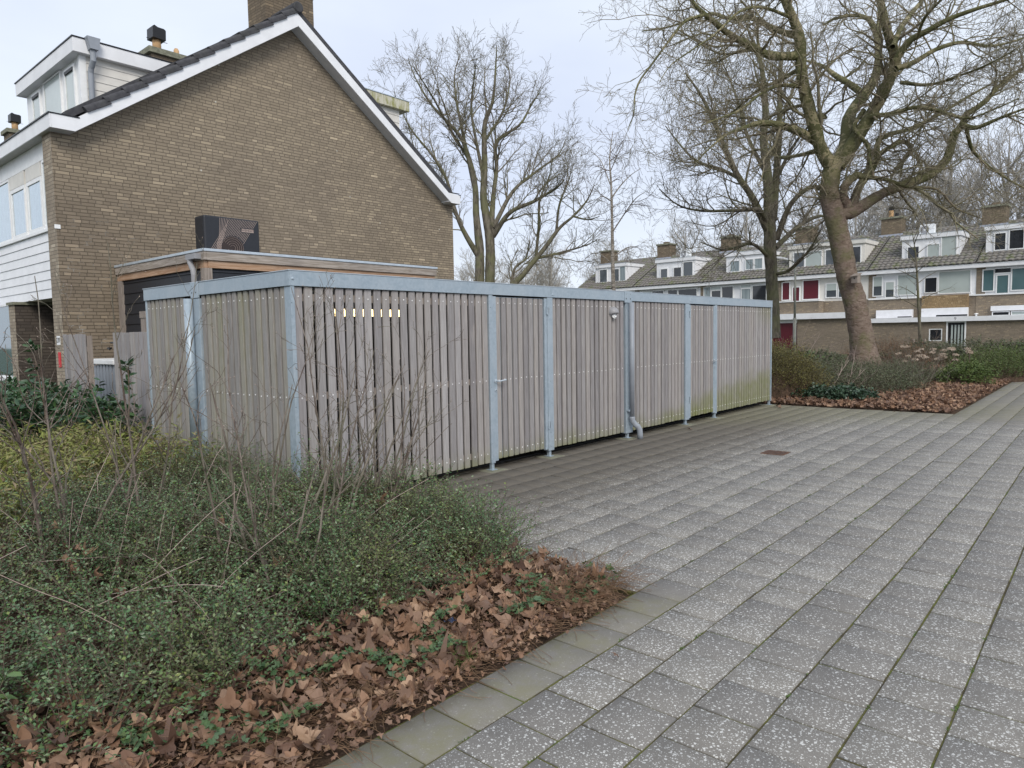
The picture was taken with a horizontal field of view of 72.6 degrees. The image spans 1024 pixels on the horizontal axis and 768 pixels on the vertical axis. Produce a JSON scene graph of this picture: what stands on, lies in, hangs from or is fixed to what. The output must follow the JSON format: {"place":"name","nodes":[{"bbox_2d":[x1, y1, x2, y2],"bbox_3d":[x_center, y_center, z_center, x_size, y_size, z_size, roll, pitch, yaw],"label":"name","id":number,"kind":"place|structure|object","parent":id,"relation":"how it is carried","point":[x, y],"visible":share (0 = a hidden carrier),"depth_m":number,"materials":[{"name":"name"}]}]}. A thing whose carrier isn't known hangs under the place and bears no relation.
{"place":"outdoors","nodes":[
{"label":"outdoors","id":0,"kind":"place"},
{"bbox_2d":[0,538,629,767],"bbox_3d":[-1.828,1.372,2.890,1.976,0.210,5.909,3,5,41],"label":"leaf litter","id":1,"kind":"object","parent":0,"point":[228,698],"visible":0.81,"depth_m":3.20,"materials":[{"name":"plant"}]},
{"bbox_2d":[0,672,22,706],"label":"rhododendron","id":2,"kind":"object","parent":1,"relation":"on","point":[12,674],"visible":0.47,"depth_m":2.86,"materials":[{"name":"green plant"}]},
{"bbox_2d":[0,372,157,461],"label":"laurel bush","id":3,"kind":"object","parent":1,"relation":"on","point":[15,403],"visible":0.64,"depth_m":8.85,"materials":[{"name":"green plant"}]},
{"bbox_2d":[22,339,46,418],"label":"laurel shoot","id":4,"kind":"object","parent":3,"relation":"attached to","point":[31,342],"visible":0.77,"depth_m":8.77,"materials":[{"name":"green plant"}]},
{"bbox_2d":[118,355,136,428],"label":"laurel shoot","id":5,"kind":"object","parent":3,"relation":"attached to","point":[127,383],"visible":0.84,"depth_m":8.40,"materials":[{"name":"green plant"}]},
{"bbox_2d":[63,334,95,423],"bbox_3d":[-6.536,0.130,10.558,0.965,1.770,0.100,3,5,41],"label":"slat fence","id":6,"kind":"object","parent":1,"relation":"on","point":[84,343],"visible":0.5,"depth_m":10.37,"materials":[{"name":"grey wood"}]},
{"bbox_2d":[0,276,217,579],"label":"bare shrub","id":7,"kind":"object","parent":1,"relation":"on","point":[17,438],"visible":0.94,"depth_m":4.61,"materials":[{"name":"plant"}]},
{"bbox_2d":[0,413,221,578],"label":"dwarf bamboo","id":8,"kind":"object","parent":1,"relation":"on","point":[9,456],"visible":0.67,"depth_m":6.77,"materials":[{"name":"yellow plant"}]},
{"bbox_2d":[0,231,223,545],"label":"bare shrub","id":9,"kind":"object","parent":1,"relation":"on","point":[133,469],"visible":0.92,"depth_m":5.00,"materials":[{"name":"plant"}]},
{"bbox_2d":[113,332,151,455],"bbox_3d":[-4.880,0.205,9.127,1.305,1.770,0.100,3,5,41],"label":"slat fence","id":10,"kind":"object","parent":1,"relation":"on","point":[130,344],"visible":0.42,"depth_m":9.01,"materials":[{"name":"grey wood"}]},
{"bbox_2d":[0,469,290,767],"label":"evergreen shrub","id":11,"kind":"object","parent":1,"relation":"on","point":[26,613],"visible":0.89,"depth_m":3.35,"materials":[{"name":"green plant"}]},
{"bbox_2d":[0,424,382,580],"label":"evergreen shrub","id":12,"kind":"object","parent":1,"relation":"on","point":[115,501],"visible":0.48,"depth_m":5.49,"materials":[{"name":"green plant"}]},
{"bbox_2d":[0,439,446,695],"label":"dry canes","id":13,"kind":"object","parent":1,"relation":"on","point":[171,541],"visible":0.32,"depth_m":4.23,"materials":[{"name":"plant"}]},
{"bbox_2d":[159,303,367,579],"bbox_3d":[-1.773,0.394,4.670,1.297,1.904,1.083,0,4,17],"label":"bare shrub","id":14,"kind":"object","parent":1,"relation":"on","point":[242,535],"visible":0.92,"depth_m":4.78,"materials":[{"name":"plant"}]},
{"bbox_2d":[187,401,365,599],"bbox_3d":[-1.437,0.751,4.297,0.836,1.231,0.863,0,4,15],"label":"bare shrub","id":15,"kind":"object","parent":1,"relation":"on","point":[255,530],"visible":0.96,"depth_m":4.29,"materials":[{"name":"plant"}]},
{"bbox_2d":[63,429,560,727],"bbox_3d":[-1.316,1.113,4.859,3.065,1.308,3.585,3,5,41],"label":"evergreen shrub","id":16,"kind":"object","parent":1,"relation":"on","point":[333,595],"visible":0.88,"depth_m":4.38,"materials":[{"name":"green plant"}]},
{"bbox_2d":[0,480,487,694],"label":"leaf litter","id":17,"kind":"object","parent":16,"relation":"on","point":[96,573],"visible":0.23,"depth_m":4.26,"materials":[{"name":"plant"}]},
{"bbox_2d":[3,542,650,767],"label":"dead stalks","id":18,"kind":"object","parent":1,"relation":"on","point":[318,710],"visible":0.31,"depth_m":3.23,"materials":[{"name":"brown plant"}]},
{"bbox_2d":[115,572,567,767],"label":"geranium patch","id":19,"kind":"object","parent":1,"relation":"on","point":[219,731],"visible":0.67,"depth_m":3.28,"materials":[{"name":"green plant"}]},
{"bbox_2d":[277,269,409,547],"bbox_3d":[-1.168,0.188,5.312,0.960,2.198,1.139,3,5,41],"label":"bare shrub","id":20,"kind":"object","parent":1,"relation":"on","point":[338,468],"visible":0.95,"depth_m":5.23,"materials":[{"name":"plant"}]},
{"bbox_2d":[336,320,469,530],"bbox_3d":[-0.887,0.371,5.667,0.837,1.777,1.281,3,5,41],"label":"bare shrub","id":21,"kind":"object","parent":1,"relation":"on","point":[399,468],"visible":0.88,"depth_m":5.66,"materials":[{"name":"plant"}]},
{"bbox_2d":[448,643,477,671],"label":"grass tuft","id":22,"kind":"object","parent":1,"relation":"on","point":[455,651],"visible":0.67,"depth_m":3.47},
{"bbox_2d":[479,511,618,592],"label":"dead stalks","id":23,"kind":"object","parent":1,"relation":"on","point":[546,553],"visible":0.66,"depth_m":4.63,"materials":[{"name":"plant"}]},
{"bbox_2d":[540,561,620,602],"bbox_3d":[0.457,1.252,4.482,0.446,0.064,0.694,3,5,41],"label":"geranium patch","id":24,"kind":"object","parent":1,"relation":"on","point":[603,577],"visible":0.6,"depth_m":4.41,"materials":[{"name":"green plant"}]},
{"bbox_2d":[503,544,663,639],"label":"dead stalks","id":25,"kind":"object","parent":1,"relation":"on","point":[598,583],"visible":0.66,"depth_m":4.36,"materials":[{"name":"brown plant"}]},
{"bbox_2d":[206,403,757,492],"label":"shed floor","id":26,"kind":"structure","parent":0,"point":[510,458],"depth_m":10.05,"materials":[{"name":"concrete"}]},
{"bbox_2d":[143,269,774,500],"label":"storage shed","id":27,"kind":"structure","parent":26,"relation":"on","point":[522,368],"depth_m":8.20,"materials":[{"name":"grey wood"}]},
{"bbox_2d":[492,296,549,460],"bbox_3d":[0.146,-0.092,8.893,0.120,2.013,1.102,3,5,41],"label":"shed door","id":28,"kind":"structure","parent":27,"relation":"in","point":[522,424],"depth_m":8.88,"materials":[{"name":"wood"}]},
{"bbox_2d":[689,305,716,417],"bbox_3d":[3.481,-0.428,12.735,0.120,2.013,1.060,3,5,41],"label":"shed door","id":29,"kind":"structure","parent":27,"relation":"in","point":[702,360],"depth_m":12.75,"materials":[{"name":"wood"}]},
{"bbox_2d":[0,0,1023,287],"label":"sky","id":30,"kind":"structure","parent":0,"point":[359,32],"materials":[{"name":"white"}]},
{"bbox_2d":[490,134,638,283],"bbox_3d":[2.349,-8.017,33.402,7.024,7.814,6.418,-2,4,-15],"label":"leaning tree","id":31,"kind":"object","parent":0,"point":[518,278],"visible":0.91,"depth_m":32.94,"materials":[{"name":"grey plant"}]},
{"bbox_2d":[308,354,848,449],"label":"ground","id":32,"kind":"structure","parent":0,"point":[394,433],"depth_m":12.00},
{"bbox_2d":[0,113,20,140],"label":"terraced house","id":33,"kind":"structure","parent":32,"relation":"on","point":[14,120],"depth_m":28.66,"materials":[{"name":"brick"}]},
{"bbox_2d":[94,358,115,430],"bbox_3d":[-6.758,0.244,11.941,1.490,1.350,0.600,3,5,41],"label":"storage chest","id":34,"kind":"object","parent":32,"relation":"on","point":[104,370],"visible":0.2,"depth_m":11.54,"materials":[{"name":"grey plastic"}]},
{"bbox_2d":[48,25,185,302],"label":"terraced house","id":35,"kind":"structure","parent":32,"relation":"on","point":[156,36],"depth_m":19.71,"materials":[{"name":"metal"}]},
{"bbox_2d":[139,311,146,331],"bbox_3d":[-4.941,0.035,9.549,0.170,2.050,0.140,3,5,41],"label":"gate post","id":36,"kind":"object","parent":32,"relation":"on","point":[142,315],"visible":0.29,"depth_m":9.43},
{"bbox_2d":[0,0,460,412],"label":"brick house","id":37,"kind":"structure","parent":32,"relation":"on","point":[278,121],"depth_m":14.18,"materials":[{"name":"brown brick"}]},
{"bbox_2d":[0,179,12,243],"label":"window","id":38,"kind":"structure","parent":37,"relation":"in","point":[6,232],"depth_m":14.41,"materials":[{"name":"glass"}]},
{"bbox_2d":[0,304,12,377],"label":"window","id":39,"kind":"structure","parent":37,"relation":"in","point":[4,310],"depth_m":14.58,"materials":[{"name":"white glass"}]},
{"bbox_2d":[10,184,28,239],"bbox_3d":[-9.747,-3.385,13.815,0.970,0.980,0.050,3,5,41],"label":"window","id":40,"kind":"structure","parent":37,"relation":"in","point":[18,196],"depth_m":13.80,"materials":[{"name":"glass"}]},
{"bbox_2d":[26,176,44,233],"bbox_3d":[-8.965,-3.350,13.138,0.900,0.980,0.050,3,5,41],"label":"window","id":41,"kind":"structure","parent":37,"relation":"in","point":[34,191],"depth_m":13.14,"materials":[{"name":"glass"}]},
{"bbox_2d":[41,160,47,228],"bbox_3d":[-8.392,-3.451,12.633,0.500,1.235,0.050,3,5,41],"label":"window","id":42,"kind":"structure","parent":37,"relation":"in","point":[42,165],"depth_m":12.75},
{"bbox_2d":[114,248,437,332],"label":"timber outbuilding","id":43,"kind":"structure","parent":32,"relation":"on","point":[217,263],"depth_m":11.85,"materials":[{"name":"wood"}]},
{"bbox_2d":[195,215,259,252],"bbox_3d":[-5.331,-2.669,13.095,0.378,0.863,1.090,3,5,41],"label":"heat pump","id":44,"kind":"object","parent":43,"relation":"on","point":[224,233],"visible":0.66,"depth_m":12.88,"materials":[{"name":"black metal"}]},
{"bbox_2d":[361,20,586,282],"bbox_3d":[-1.284,-11.039,34.419,11.425,14.612,7.631,-1,4,-6],"label":"multi stem tree","id":45,"kind":"object","parent":32,"relation":"on","point":[492,225],"visible":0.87,"depth_m":33.87,"materials":[{"name":"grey plant"}]},
{"bbox_2d":[454,249,511,283],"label":"bare tree","id":46,"kind":"object","parent":32,"relation":"on","point":[471,262],"visible":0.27,"depth_m":67.55,"materials":[{"name":"plant"}]},
{"bbox_2d":[496,247,570,286],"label":"bare tree","id":47,"kind":"object","parent":32,"relation":"on","point":[525,282],"visible":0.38,"depth_m":56.33,"materials":[{"name":"plant"}]},
{"bbox_2d":[525,226,574,287],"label":"bare tree","id":48,"kind":"object","parent":32,"relation":"on","point":[550,266],"visible":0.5,"depth_m":59.88,"materials":[{"name":"plant"}]},
{"bbox_2d":[572,240,621,284],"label":"bare tree","id":49,"kind":"object","parent":32,"relation":"on","point":[583,275],"visible":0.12,"depth_m":69.94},
{"bbox_2d":[566,120,662,289],"bbox_3d":[4.734,-6.673,29.973,4.132,9.637,4.410,-2,4,-12],"label":"birch tree","id":50,"kind":"object","parent":32,"relation":"on","point":[612,262],"visible":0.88,"depth_m":29.96,"materials":[{"name":"brown plant"}]},
{"bbox_2d":[582,238,650,277],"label":"bare tree","id":51,"kind":"object","parent":32,"relation":"on","point":[625,257],"visible":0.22,"depth_m":65.78,"materials":[{"name":"plant"}]},
{"bbox_2d":[578,250,657,291],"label":"row house","id":52,"kind":"structure","parent":32,"relation":"on","point":[625,280],"depth_m":59.62,"materials":[{"name":"brick"}]},
{"bbox_2d":[640,209,720,257],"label":"bare tree","id":53,"kind":"object","parent":32,"relation":"on","point":[685,241],"visible":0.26,"depth_m":70.82,"materials":[{"name":"plant"}]},
{"bbox_2d":[708,195,763,249],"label":"bare tree","id":54,"kind":"object","parent":32,"relation":"on","point":[746,227],"visible":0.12,"depth_m":70.72,"materials":[{"name":"plant"}]},
{"bbox_2d":[777,257,795,349],"bbox_3d":[13.994,-3.849,35.921,1.281,5.432,0.170,-1,4,6],"label":"street lamp","id":55,"kind":"object","parent":32,"relation":"on","point":[794,317],"visible":0.61,"depth_m":35.79,"materials":[{"name":"metal"}]},
{"bbox_2d":[776,181,826,242],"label":"bare tree","id":56,"kind":"object","parent":32,"relation":"on","point":[811,215],"visible":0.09,"depth_m":64.55,"materials":[{"name":"plant"}]},
{"bbox_2d":[792,194,893,238],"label":"bare tree","id":57,"kind":"object","parent":32,"relation":"on","point":[863,216],"visible":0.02,"depth_m":63.62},
{"bbox_2d":[818,188,929,239],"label":"bare tree","id":58,"kind":"object","parent":32,"relation":"on","point":[856,232],"visible":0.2,"depth_m":59.62,"materials":[{"name":"plant"}]},
{"bbox_2d":[847,147,947,236],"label":"bare tree","id":59,"kind":"object","parent":32,"relation":"on","point":[894,197],"visible":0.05,"depth_m":63.99,"materials":[{"name":"plant"}]},
{"bbox_2d":[824,165,981,233],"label":"bare tree","id":60,"kind":"object","parent":32,"relation":"on","point":[887,213],"visible":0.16,"depth_m":58.53,"materials":[{"name":"plant"}]},
{"bbox_2d":[884,218,955,341],"bbox_3d":[19.098,-4.473,33.181,2.670,6.806,2.690,-1,4,-2],"label":"young tree","id":61,"kind":"object","parent":32,"relation":"on","point":[917,282],"visible":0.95,"depth_m":32.95,"materials":[{"name":"brown plant"}]},
{"bbox_2d":[861,129,1016,233],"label":"bare tree","id":62,"kind":"object","parent":32,"relation":"on","point":[946,187],"visible":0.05,"depth_m":60.47,"materials":[{"name":"plant"}]},
{"bbox_2d":[897,141,1009,229],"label":"bare tree","id":63,"kind":"object","parent":32,"relation":"on","point":[944,223],"visible":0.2,"depth_m":55.35,"materials":[{"name":"plant"}]},
{"bbox_2d":[905,93,1023,225],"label":"bare tree","id":64,"kind":"object","parent":32,"relation":"on","point":[989,161],"visible":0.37,"depth_m":55.09,"materials":[{"name":"plant"}]},
{"bbox_2d":[947,122,1023,222],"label":"bare tree","id":65,"kind":"object","parent":32,"relation":"on","point":[1005,160],"visible":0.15,"depth_m":59.16,"materials":[{"name":"plant"}]},
{"bbox_2d":[977,147,1023,221],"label":"bare tree","id":66,"kind":"object","parent":32,"relation":"on","point":[1006,187],"visible":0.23,"depth_m":51.14,"materials":[{"name":"plant"}]},
{"bbox_2d":[323,382,1023,767],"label":"pavement","id":67,"kind":"structure","parent":0,"point":[646,484],"depth_m":4.25,"materials":[{"name":"concrete"}]},
{"bbox_2d":[458,465,1007,761],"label":"joint weeds","id":68,"kind":"object","parent":67,"relation":"on","point":[956,708],"visible":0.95,"depth_m":3.71,"materials":[{"name":"green plant"}]},
{"bbox_2d":[632,242,726,295],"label":"row house","id":69,"kind":"structure","parent":0,"point":[665,277],"depth_m":55.19,"materials":[{"name":"brick"}]},
{"bbox_2d":[678,288,697,295],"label":"window","id":70,"kind":"structure","parent":69,"relation":"in","point":[691,291],"depth_m":53.61,"materials":[{"name":"grey glass"}]},
{"bbox_2d":[698,234,794,299],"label":"row house","id":71,"kind":"structure","parent":0,"point":[742,283],"depth_m":51.20,"materials":[{"name":"brick"}]},
{"bbox_2d":[721,286,733,297],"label":"window","id":72,"kind":"structure","parent":71,"relation":"in","point":[726,291],"depth_m":51.42,"materials":[{"name":"grey glass"}]},
{"bbox_2d":[741,288,750,298],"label":"window","id":73,"kind":"structure","parent":71,"relation":"in","point":[745,292],"depth_m":50.43,"materials":[{"name":"white glass"}]},
{"bbox_2d":[752,284,766,299],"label":"window","id":74,"kind":"structure","parent":71,"relation":"in","point":[758,291],"depth_m":49.75,"materials":[{"name":"grey glass"}]},
{"bbox_2d":[772,226,889,353],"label":"row house","id":75,"kind":"structure","parent":0,"point":[820,310],"depth_m":46.68,"materials":[{"name":"brick"}]},
{"bbox_2d":[773,323,796,349],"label":"garage door","id":76,"kind":"structure","parent":75,"relation":"in","point":[786,329],"depth_m":47.72,"materials":[{"name":"red"}]},
{"bbox_2d":[782,282,790,300],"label":"window","id":77,"kind":"structure","parent":75,"relation":"in","point":[785,285],"depth_m":48.40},
{"bbox_2d":[802,279,819,299],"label":"window","id":78,"kind":"structure","parent":75,"relation":"in","point":[810,288],"depth_m":47.20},
{"bbox_2d":[825,283,837,297],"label":"window","id":79,"kind":"structure","parent":75,"relation":"in","point":[833,293],"depth_m":46.29,"materials":[{"name":"grey glass"}]},
{"bbox_2d":[757,366,1010,413],"bbox_3d":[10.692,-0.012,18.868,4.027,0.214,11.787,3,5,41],"label":"leaf litter","id":80,"kind":"object","parent":0,"point":[955,398],"visible":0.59,"depth_m":15.14,"materials":[{"name":"plant"}]},
{"bbox_2d":[619,0,883,338],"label":"linden tree","id":81,"kind":"object","parent":80,"relation":"on","point":[771,246],"visible":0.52,"depth_m":31.71,"materials":[{"name":"brown plant"}]},
{"bbox_2d":[574,0,1023,368],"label":"plane tree","id":82,"kind":"object","parent":80,"relation":"on","point":[840,208],"visible":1,"depth_m":23.83,"materials":[{"name":"brown plant"}]},
{"bbox_2d":[771,336,836,398],"bbox_3d":[6.471,-0.352,16.925,2.642,1.631,2.708,3,5,41],"label":"olive shrub","id":83,"kind":"object","parent":80,"relation":"on","point":[785,381],"visible":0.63,"depth_m":16.30,"materials":[{"name":"green plant"}]},
{"bbox_2d":[793,346,849,371],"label":"laurel hedge","id":84,"kind":"object","parent":80,"relation":"on","point":[827,353],"visible":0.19,"depth_m":24.09,"materials":[{"name":"green plant"}]},
{"bbox_2d":[773,353,891,385],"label":"groundcover shrub","id":85,"kind":"object","parent":80,"relation":"on","point":[833,362],"visible":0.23,"depth_m":19.10,"materials":[{"name":"green plant"}]},
{"bbox_2d":[791,382,881,399],"bbox_3d":[7.275,0.250,15.705,1.975,0.592,1.388,3,5,41],"label":"ivy patch","id":86,"kind":"object","parent":80,"relation":"on","point":[852,391],"visible":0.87,"depth_m":15.39,"materials":[{"name":"green plant"}]},
{"bbox_2d":[811,359,935,391],"bbox_3d":[9.120,-0.081,17.817,3.085,1.247,3.953,3,5,41],"label":"groundcover shrub","id":87,"kind":"object","parent":80,"relation":"on","point":[881,381],"visible":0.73,"depth_m":17.29,"materials":[{"name":"green plant"}]},
{"bbox_2d":[833,332,948,367],"bbox_3d":[14.830,-1.284,27.555,4.046,1.662,5.511,3,5,41],"label":"brown shrub","id":88,"kind":"object","parent":80,"relation":"on","point":[886,350],"visible":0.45,"depth_m":27.16,"materials":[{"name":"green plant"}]},
{"bbox_2d":[840,352,953,382],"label":"groundcover shrub","id":89,"kind":"object","parent":80,"relation":"on","point":[915,365],"visible":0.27,"depth_m":19.81,"materials":[{"name":"green plant"}]},
{"bbox_2d":[875,339,945,369],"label":"bare shrub","id":90,"kind":"object","parent":80,"relation":"on","point":[909,353],"visible":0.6,"depth_m":23.98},
{"bbox_2d":[876,365,966,396],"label":"leaf litter","id":91,"kind":"object","parent":80,"relation":"on","point":[933,389],"visible":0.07,"depth_m":17.04,"materials":[{"name":"plant"}]},
{"bbox_2d":[888,322,959,364],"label":"bare shrub","id":92,"kind":"object","parent":80,"relation":"on","point":[930,346],"visible":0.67,"depth_m":28.74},
{"bbox_2d":[871,357,977,384],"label":"bare shrub","id":93,"kind":"object","parent":80,"relation":"on","point":[923,371],"visible":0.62,"depth_m":18.70,"materials":[{"name":"plant"}]},
{"bbox_2d":[895,345,972,368],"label":"hydrangea","id":94,"kind":"object","parent":80,"relation":"on","point":[941,356],"visible":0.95,"depth_m":20.85,"materials":[{"name":"plant"}]},
{"bbox_2d":[878,335,1023,365],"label":"hedge","id":95,"kind":"object","parent":80,"relation":"on","point":[974,342],"visible":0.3,"depth_m":29.18,"materials":[{"name":"green plant"}]},
{"bbox_2d":[933,358,998,384],"bbox_3d":[12.428,-0.266,19.166,1.646,0.951,1.992,3,5,41],"label":"skimmia","id":96,"kind":"object","parent":80,"relation":"on","point":[970,369],"visible":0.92,"depth_m":18.82,"materials":[{"name":"green plant"}]},
{"bbox_2d":[939,338,1023,382],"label":"juniper","id":97,"kind":"object","parent":80,"relation":"on","point":[1003,363],"visible":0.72,"depth_m":21.33,"materials":[{"name":"green plant"}]},
{"bbox_2d":[867,207,985,354],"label":"row house","id":98,"kind":"structure","parent":0,"point":[950,311],"depth_m":42.51,"materials":[{"name":"brick"}]},
{"bbox_2d":[872,276,882,296],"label":"window","id":99,"kind":"structure","parent":98,"relation":"in","point":[878,290],"depth_m":44.32,"materials":[{"name":"grey glass"}]},
{"bbox_2d":[897,273,916,295],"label":"window","id":100,"kind":"structure","parent":98,"relation":"in","point":[902,280],"depth_m":43.16,"materials":[{"name":"white glass"}]},
{"bbox_2d":[919,224,935,233],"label":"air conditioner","id":101,"kind":"object","parent":98,"relation":"on","point":[931,226],"visible":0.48,"depth_m":43.42,"materials":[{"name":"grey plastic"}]},
{"bbox_2d":[924,277,937,292],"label":"window","id":102,"kind":"structure","parent":98,"relation":"in","point":[930,283],"depth_m":42.23,"materials":[{"name":"black glass"}]},
{"bbox_2d":[929,329,941,340],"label":"window","id":103,"kind":"structure","parent":98,"relation":"in","point":[932,332],"depth_m":41.31,"materials":[{"name":"black glass"}]},
{"bbox_2d":[938,269,971,293],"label":"window","id":104,"kind":"structure","parent":98,"relation":"in","point":[961,279],"depth_m":41.35,"materials":[{"name":"white glass"}]},
{"bbox_2d":[948,322,964,353],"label":"front door","id":105,"kind":"structure","parent":98,"relation":"in","point":[954,328],"depth_m":40.56,"materials":[{"name":"black plastic"}]},
{"bbox_2d":[969,202,1023,349],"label":"row house","id":106,"kind":"structure","parent":0,"point":[999,295],"depth_m":39.79,"materials":[{"name":"brick"}]},
{"bbox_2d":[982,269,994,291],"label":"window","id":107,"kind":"structure","parent":106,"relation":"in","point":[988,275],"depth_m":40.20,"materials":[{"name":"teal glass"}]},
{"bbox_2d":[996,274,1009,292],"bbox_3d":[27.959,-5.689,39.740,0.630,1.100,0.070,3,6,44],"label":"window","id":108,"kind":"structure","parent":106,"relation":"in","point":[1002,281],"depth_m":39.73,"materials":[{"name":"teal glass"}]},
{"bbox_2d":[1010,267,1023,290],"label":"window","id":109,"kind":"structure","parent":106,"relation":"in","point":[1017,275],"depth_m":39.23,"materials":[{"name":"teal glass"}]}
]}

